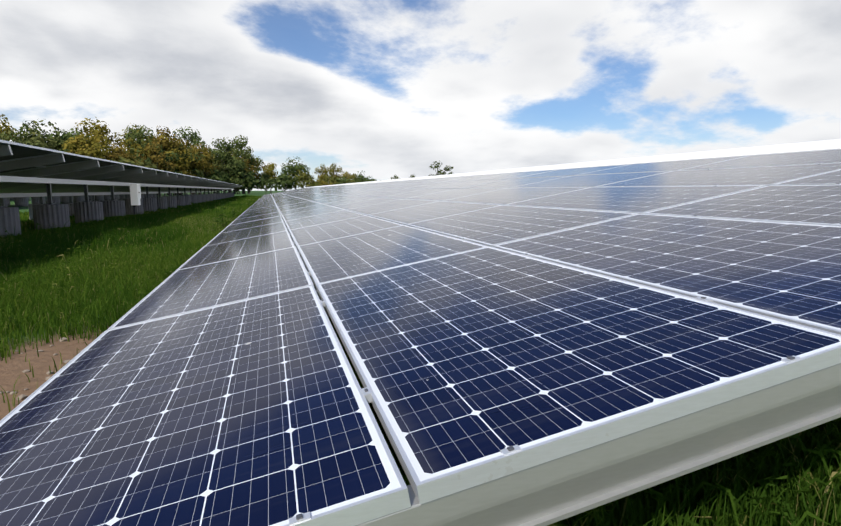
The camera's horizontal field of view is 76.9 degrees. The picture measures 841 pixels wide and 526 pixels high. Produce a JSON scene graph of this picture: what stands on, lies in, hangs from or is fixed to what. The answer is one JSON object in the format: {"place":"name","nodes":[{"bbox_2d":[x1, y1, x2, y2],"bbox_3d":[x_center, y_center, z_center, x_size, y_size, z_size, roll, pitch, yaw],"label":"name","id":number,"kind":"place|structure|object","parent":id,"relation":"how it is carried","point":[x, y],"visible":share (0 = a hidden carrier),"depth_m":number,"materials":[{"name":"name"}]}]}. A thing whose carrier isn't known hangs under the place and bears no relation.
{"place":"outdoors","nodes":[
{"label":"outdoors","id":0,"kind":"place"},
{"bbox_2d":[4,194,156,206],"bbox_3d":[-24.736,-4.094,32.392,2.650,1.209,74.670,-2,8,-16],"label":"table substructure","id":1,"kind":"object","parent":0,"point":[21,201],"visible":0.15,"depth_m":37.77,"materials":[{"name":"metal"}]},
{"bbox_2d":[0,230,199,412],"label":"lane grass","id":2,"kind":"structure","parent":0,"point":[49,290],"depth_m":4.51,"materials":[{"name":"green plant"}]},
{"bbox_2d":[0,208,243,255],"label":"lane grass","id":3,"kind":"structure","parent":0,"point":[114,231],"depth_m":9.55,"materials":[{"name":"green plant"}]},
{"bbox_2d":[0,191,829,525],"bbox_3d":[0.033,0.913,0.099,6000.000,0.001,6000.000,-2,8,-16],"label":"ground","id":4,"kind":"structure","parent":0,"point":[16,365],"depth_m":2.87,"materials":[{"name":"brown soil"}]},
{"bbox_2d":[0,114,18,140],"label":"tree","id":5,"kind":"object","parent":4,"relation":"on","point":[6,129],"visible":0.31,"depth_m":100.16,"materials":[{"name":"green plant"}]},
{"bbox_2d":[3,120,52,143],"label":"tree","id":6,"kind":"object","parent":4,"relation":"on","point":[25,126],"visible":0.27,"depth_m":90.10,"materials":[{"name":"green plant"}]},
{"bbox_2d":[0,119,66,150],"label":"tree","id":7,"kind":"object","parent":4,"relation":"on","point":[50,142],"visible":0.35,"depth_m":88.86,"materials":[{"name":"green plant"}]},
{"bbox_2d":[24,140,49,148],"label":"tree","id":8,"kind":"object","parent":4,"relation":"on","point":[38,145],"depth_m":83.98,"materials":[{"name":"green plant"}]},
{"bbox_2d":[0,337,82,399],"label":"stones","id":9,"kind":"object","parent":4,"relation":"on","point":[22,397],"visible":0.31,"depth_m":2.67,"materials":[{"name":"grey stone"}]},
{"bbox_2d":[50,128,102,158],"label":"tree","id":10,"kind":"object","parent":4,"relation":"on","point":[66,135],"visible":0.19,"depth_m":88.19,"materials":[{"name":"green plant"}]},
{"bbox_2d":[61,132,111,158],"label":"tree","id":11,"kind":"object","parent":4,"relation":"on","point":[76,143],"visible":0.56,"depth_m":83.72,"materials":[{"name":"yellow plant"}]},
{"bbox_2d":[74,117,125,159],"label":"tree","id":12,"kind":"object","parent":4,"relation":"on","point":[98,129],"visible":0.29,"depth_m":95.86,"materials":[{"name":"green plant"}]},
{"bbox_2d":[19,203,192,232],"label":"grass","id":13,"kind":"structure","parent":4,"relation":"on","point":[26,223],"depth_m":14.63,"materials":[{"name":"green plant"}]},
{"bbox_2d":[0,176,233,236],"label":"support structure","id":14,"kind":"object","parent":4,"relation":"on","point":[42,213],"visible":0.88,"depth_m":14.44,"materials":[{"name":"metal"}]},
{"bbox_2d":[0,140,241,192],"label":"solar table","id":15,"kind":"object","parent":14,"relation":"on","point":[20,160],"visible":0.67,"depth_m":13.03,"materials":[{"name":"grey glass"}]},
{"bbox_2d":[104,142,144,164],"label":"tree","id":16,"kind":"object","parent":4,"relation":"on","point":[120,153],"visible":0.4,"depth_m":88.54,"materials":[{"name":"green plant"}]},
{"bbox_2d":[106,137,150,163],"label":"tree","id":17,"kind":"object","parent":4,"relation":"on","point":[135,149],"visible":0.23,"depth_m":94.49,"materials":[{"name":"green plant"}]},
{"bbox_2d":[4,196,260,330],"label":"weeds","id":18,"kind":"object","parent":4,"relation":"on","point":[220,215],"visible":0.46,"depth_m":12.13,"materials":[{"name":"green plant"}]},
{"bbox_2d":[114,124,152,148],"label":"tree","id":19,"kind":"object","parent":4,"relation":"on","point":[125,131],"visible":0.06,"depth_m":104.73,"materials":[{"name":"green plant"}]},
{"bbox_2d":[109,155,159,169],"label":"shrub","id":20,"kind":"object","parent":4,"relation":"on","point":[124,160],"visible":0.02,"depth_m":87.49,"materials":[{"name":"green plant"}]},
{"bbox_2d":[130,184,140,214],"bbox_3d":[-10.143,-2.232,18.884,0.262,1.140,0.500,-2,8,-16],"label":"inverter box","id":21,"kind":"object","parent":4,"relation":"on","point":[135,192],"visible":0.79,"depth_m":18.64,"materials":[{"name":"white metal"}]},
{"bbox_2d":[123,125,160,156],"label":"tree","id":22,"kind":"object","parent":4,"relation":"on","point":[133,134],"visible":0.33,"depth_m":97.41,"materials":[{"name":"green plant"}]},
{"bbox_2d":[123,146,163,170],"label":"shrub","id":23,"kind":"object","parent":4,"relation":"on","point":[148,159],"visible":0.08,"depth_m":92.47,"materials":[{"name":"green plant"}]},
{"bbox_2d":[139,142,176,195],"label":"tree","id":24,"kind":"object","parent":4,"relation":"on","point":[159,160],"visible":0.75,"depth_m":95.96,"materials":[{"name":"green plant"}]},
{"bbox_2d":[148,135,170,167],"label":"tree","id":25,"kind":"object","parent":4,"relation":"on","point":[159,141],"visible":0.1,"depth_m":107.78,"materials":[{"name":"green plant"}]},
{"bbox_2d":[142,125,190,170],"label":"tree","id":26,"kind":"object","parent":4,"relation":"on","point":[163,131],"visible":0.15,"depth_m":113.17,"materials":[{"name":"green plant"}]},
{"bbox_2d":[151,145,181,171],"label":"tree","id":27,"kind":"object","parent":4,"relation":"on","point":[166,158],"visible":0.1,"depth_m":104.82,"materials":[{"name":"green plant"}]},
{"bbox_2d":[149,134,194,194],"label":"tree","id":28,"kind":"object","parent":4,"relation":"on","point":[178,162],"visible":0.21,"depth_m":110.55,"materials":[{"name":"green plant"}]},
{"bbox_2d":[177,165,196,176],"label":"tree","id":29,"kind":"object","parent":4,"relation":"on","point":[184,172],"visible":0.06,"depth_m":108.53,"materials":[{"name":"green plant"}]},
{"bbox_2d":[170,144,205,194],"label":"tree","id":30,"kind":"object","parent":4,"relation":"on","point":[198,172],"visible":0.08,"depth_m":117.18,"materials":[{"name":"green plant"}]},
{"bbox_2d":[171,126,205,193],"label":"tree","id":31,"kind":"object","parent":4,"relation":"on","point":[193,139],"visible":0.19,"depth_m":132.56,"materials":[{"name":"green plant"}]},
{"bbox_2d":[127,194,262,214],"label":"lane grass","id":32,"kind":"structure","parent":4,"relation":"on","point":[238,201],"depth_m":26.36,"materials":[{"name":"green plant"}]},
{"bbox_2d":[187,148,216,193],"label":"tree","id":33,"kind":"object","parent":4,"relation":"on","point":[209,163],"visible":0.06,"depth_m":127.70,"materials":[{"name":"green plant"}]},
{"bbox_2d":[187,143,219,193],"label":"tree","id":34,"kind":"object","parent":4,"relation":"on","point":[199,165],"visible":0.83,"depth_m":121.07,"materials":[{"name":"green plant"}]},
{"bbox_2d":[196,169,228,181],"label":"shrub","id":35,"kind":"object","parent":4,"relation":"on","point":[216,176],"visible":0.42,"depth_m":122.40,"materials":[{"name":"green plant"}]},
{"bbox_2d":[204,155,232,175],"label":"tree","id":36,"kind":"object","parent":4,"relation":"on","point":[221,167],"visible":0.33,"depth_m":128.74,"materials":[{"name":"green plant"}]},
{"bbox_2d":[210,137,246,192],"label":"tree","id":37,"kind":"object","parent":4,"relation":"on","point":[227,159],"visible":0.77,"depth_m":130.77,"materials":[{"name":"green plant"}]},
{"bbox_2d":[220,171,251,193],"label":"shrub","id":38,"kind":"object","parent":4,"relation":"on","point":[234,179],"visible":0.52,"depth_m":129.81,"materials":[{"name":"green plant"}]},
{"bbox_2d":[228,150,248,193],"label":"tree","id":39,"kind":"object","parent":4,"relation":"on","point":[238,161],"visible":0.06,"depth_m":141.23,"materials":[{"name":"green plant"}]},
{"bbox_2d":[220,153,263,193],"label":"shrub","id":40,"kind":"object","parent":4,"relation":"on","point":[249,176],"visible":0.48,"depth_m":133.73,"materials":[{"name":"green plant"}]},
{"bbox_2d":[221,135,263,193],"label":"tree","id":41,"kind":"object","parent":4,"relation":"on","point":[245,154],"visible":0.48,"depth_m":151.64,"materials":[{"name":"green plant"}]},
{"bbox_2d":[239,157,257,193],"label":"tree","id":42,"kind":"object","parent":4,"relation":"on","point":[247,168],"visible":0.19,"depth_m":149.08,"materials":[{"name":"green plant"}]},
{"bbox_2d":[247,156,267,193],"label":"tree","id":43,"kind":"object","parent":4,"relation":"on","point":[256,175],"visible":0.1,"depth_m":161.67,"materials":[{"name":"green plant"}]},
{"bbox_2d":[255,173,274,192],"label":"shrub","id":44,"kind":"object","parent":4,"relation":"on","point":[265,176],"visible":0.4,"depth_m":158.78,"materials":[{"name":"green plant"}]},
{"bbox_2d":[260,162,277,192],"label":"tree","id":45,"kind":"object","parent":4,"relation":"on","point":[270,170],"visible":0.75,"depth_m":166.19,"materials":[{"name":"green plant"}]},
{"bbox_2d":[263,173,298,191],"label":"shrub","id":46,"kind":"object","parent":4,"relation":"on","point":[282,181],"visible":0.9,"depth_m":149.58,"materials":[{"name":"green plant"}]},
{"bbox_2d":[280,157,313,188],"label":"tree","id":47,"kind":"object","parent":4,"relation":"on","point":[292,170],"visible":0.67,"depth_m":152.90,"materials":[{"name":"green plant"}]},
{"bbox_2d":[288,168,321,187],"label":"shrub","id":48,"kind":"object","parent":4,"relation":"on","point":[303,177],"visible":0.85,"depth_m":149.95,"materials":[{"name":"green plant"}]},
{"bbox_2d":[314,164,330,181],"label":"tree","id":49,"kind":"object","parent":4,"relation":"on","point":[322,171],"visible":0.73,"depth_m":194.56,"materials":[{"name":"green plant"}]},
{"bbox_2d":[318,179,333,185],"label":"tree","id":50,"kind":"object","parent":4,"relation":"on","point":[323,183],"visible":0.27,"depth_m":157.50,"materials":[{"name":"green plant"}]},
{"bbox_2d":[317,173,338,184],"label":"tree","id":51,"kind":"object","parent":4,"relation":"on","point":[327,179],"visible":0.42,"depth_m":190.62,"materials":[{"name":"green plant"}]},
{"bbox_2d":[327,164,342,179],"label":"tree","id":52,"kind":"object","parent":4,"relation":"on","point":[333,172],"visible":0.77,"depth_m":206.97,"materials":[{"name":"green plant"}]},
{"bbox_2d":[333,176,352,183],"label":"tree","id":53,"kind":"object","parent":4,"relation":"on","point":[343,180],"visible":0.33,"depth_m":201.81,"materials":[{"name":"green plant"}]},
{"bbox_2d":[339,171,355,182],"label":"tree","id":54,"kind":"object","parent":4,"relation":"on","point":[347,174],"visible":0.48,"depth_m":219.37,"materials":[{"name":"green plant"}]},
{"bbox_2d":[352,171,370,182],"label":"tree","id":55,"kind":"object","parent":4,"relation":"on","point":[361,177],"visible":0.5,"depth_m":233.33,"materials":[{"name":"green plant"}]},
{"bbox_2d":[428,160,452,175],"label":"sparse tree","id":56,"kind":"object","parent":4,"relation":"on","point":[440,172],"visible":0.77,"depth_m":170.24,"materials":[{"name":"green plant"}]},
{"bbox_2d":[329,317,840,525],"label":"grass","id":57,"kind":"structure","parent":4,"relation":"on","point":[808,461],"depth_m":1.40,"materials":[{"name":"green plant"}]},
{"bbox_3d":[-10.042,-5.625,44.301,4.713,1.014,79.770,-2,8,-16],"label":"table substructure","id":58,"kind":"object","parent":4,"relation":"on","visible":0},
{"bbox_2d":[0,139,840,525],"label":"solar table","id":59,"kind":"object","parent":58,"relation":"on","point":[546,345],"visible":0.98,"depth_m":1.48,"materials":[{"name":"blue glass"}]},
{"bbox_2d":[0,0,840,190],"label":"sky","id":60,"kind":"structure","parent":0,"point":[383,89],"materials":[{"name":"white"}]}
]}

